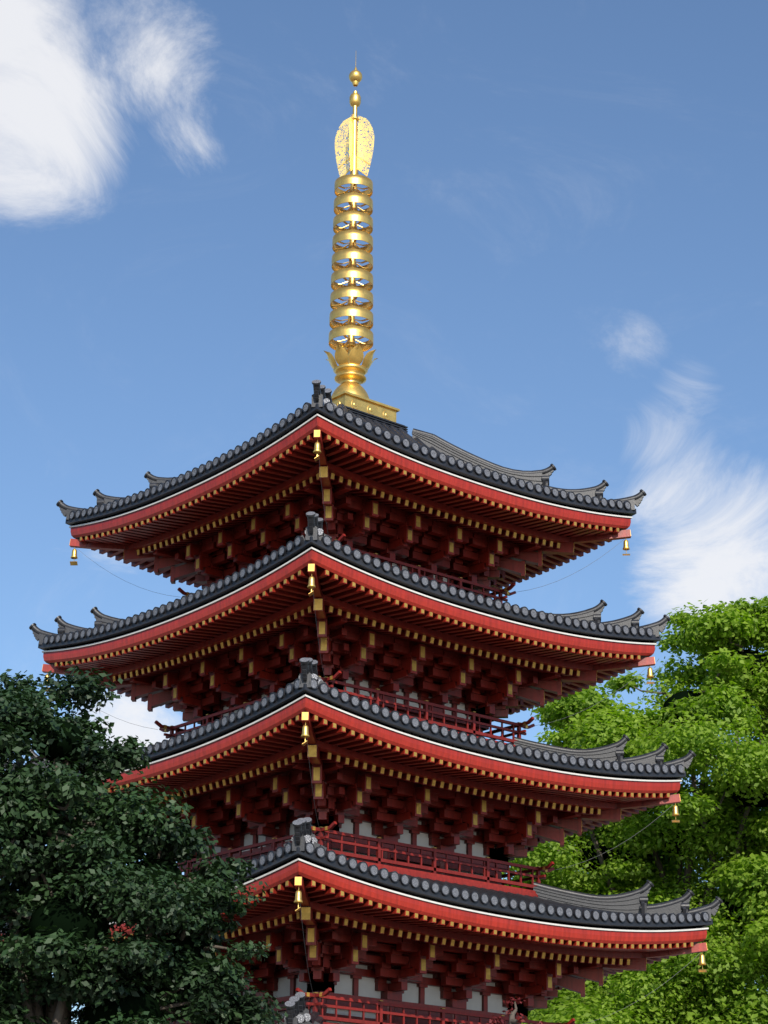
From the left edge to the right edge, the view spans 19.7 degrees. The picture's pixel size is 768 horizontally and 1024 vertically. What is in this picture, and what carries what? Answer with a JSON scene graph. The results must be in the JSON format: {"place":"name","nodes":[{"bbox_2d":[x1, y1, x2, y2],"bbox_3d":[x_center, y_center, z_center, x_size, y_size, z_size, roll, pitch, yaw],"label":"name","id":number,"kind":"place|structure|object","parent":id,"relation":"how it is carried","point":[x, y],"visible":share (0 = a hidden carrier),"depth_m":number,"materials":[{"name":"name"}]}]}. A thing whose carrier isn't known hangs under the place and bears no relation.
{"place":"outdoors","nodes":[
{"label":"outdoors","id":0,"kind":"place"},
{"bbox_2d":[0,660,287,1023],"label":"tree","id":1,"kind":"object","parent":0,"point":[81,975],"depth_m":31.44,"materials":[{"name":"green plant"}]},
{"bbox_2d":[1,416,706,1023],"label":"pagoda","id":2,"kind":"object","parent":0,"point":[501,836],"depth_m":40.72,"materials":[{"name":"red wood"}]},
{"bbox_2d":[1,414,708,931],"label":"white pagoda trim","id":3,"kind":"structure","parent":2,"relation":"attached to","point":[435,742],"depth_m":39.84,"materials":[{"name":"white paint"}]},
{"bbox_2d":[4,386,719,1023],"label":"eave end tiles","id":4,"kind":"object","parent":2,"relation":"attached to","point":[626,904],"visible":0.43,"depth_m":40.85,"materials":[{"name":"grey ceramic"}]},
{"bbox_2d":[4,382,722,1022],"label":"roof tiles","id":5,"kind":"object","parent":2,"relation":"attached to","point":[470,890],"visible":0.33,"depth_m":40.96,"materials":[{"name":"grey ceramic"}]},
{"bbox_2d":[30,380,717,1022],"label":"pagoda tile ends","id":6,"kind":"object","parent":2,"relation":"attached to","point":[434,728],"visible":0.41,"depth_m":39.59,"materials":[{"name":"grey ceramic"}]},
{"bbox_2d":[42,430,707,1023],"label":"rafter end caps","id":7,"kind":"object","parent":2,"relation":"attached to","point":[312,750],"visible":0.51,"depth_m":40.16,"materials":[{"name":"gold metal"}]},
{"bbox_2d":[46,64,706,971],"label":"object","id":8,"kind":"object","parent":2,"relation":"on","point":[344,398],"visible":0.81,"depth_m":45.25,"materials":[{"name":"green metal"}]},
{"bbox_2d":[335,114,373,176],"bbox_3d":[-0.638,-7.873,47.563,0.622,1.500,0.622,12,-23,-29],"label":"finial ornament","id":9,"kind":"object","parent":8,"relation":"on","point":[362,125],"visible":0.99,"depth_m":47.56,"materials":[{"name":"gold metal"}]},
{"bbox_2d":[44,67,705,964],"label":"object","id":10,"kind":"object","parent":8,"relation":"attached to","point":[350,371],"visible":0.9,"depth_m":46.18,"materials":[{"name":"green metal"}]},
{"bbox_2d":[53,462,699,1023],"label":"netting cables","id":11,"kind":"object","parent":2,"relation":"attached to","point":[541,724],"visible":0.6,"depth_m":41.53,"materials":[{"name":"metal"}]},
{"bbox_2d":[0,0,767,1023],"label":"sky","id":12,"kind":"structure","parent":0,"point":[569,215],"materials":[{"name":"blue"}]},
{"bbox_2d":[154,435,641,1023],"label":"railing","id":13,"kind":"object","parent":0,"point":[380,859],"depth_m":40.66,"materials":[{"name":"red wood"}]},
{"bbox_2d":[486,996,542,1023],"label":"maple tree","id":14,"kind":"object","parent":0,"point":[496,1021],"depth_m":35.08,"materials":[{"name":"red plant"}]},
{"bbox_2d":[502,595,767,1023],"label":"tree","id":15,"kind":"object","parent":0,"point":[735,962],"depth_m":58.96,"materials":[{"name":"green plant"}]}
]}

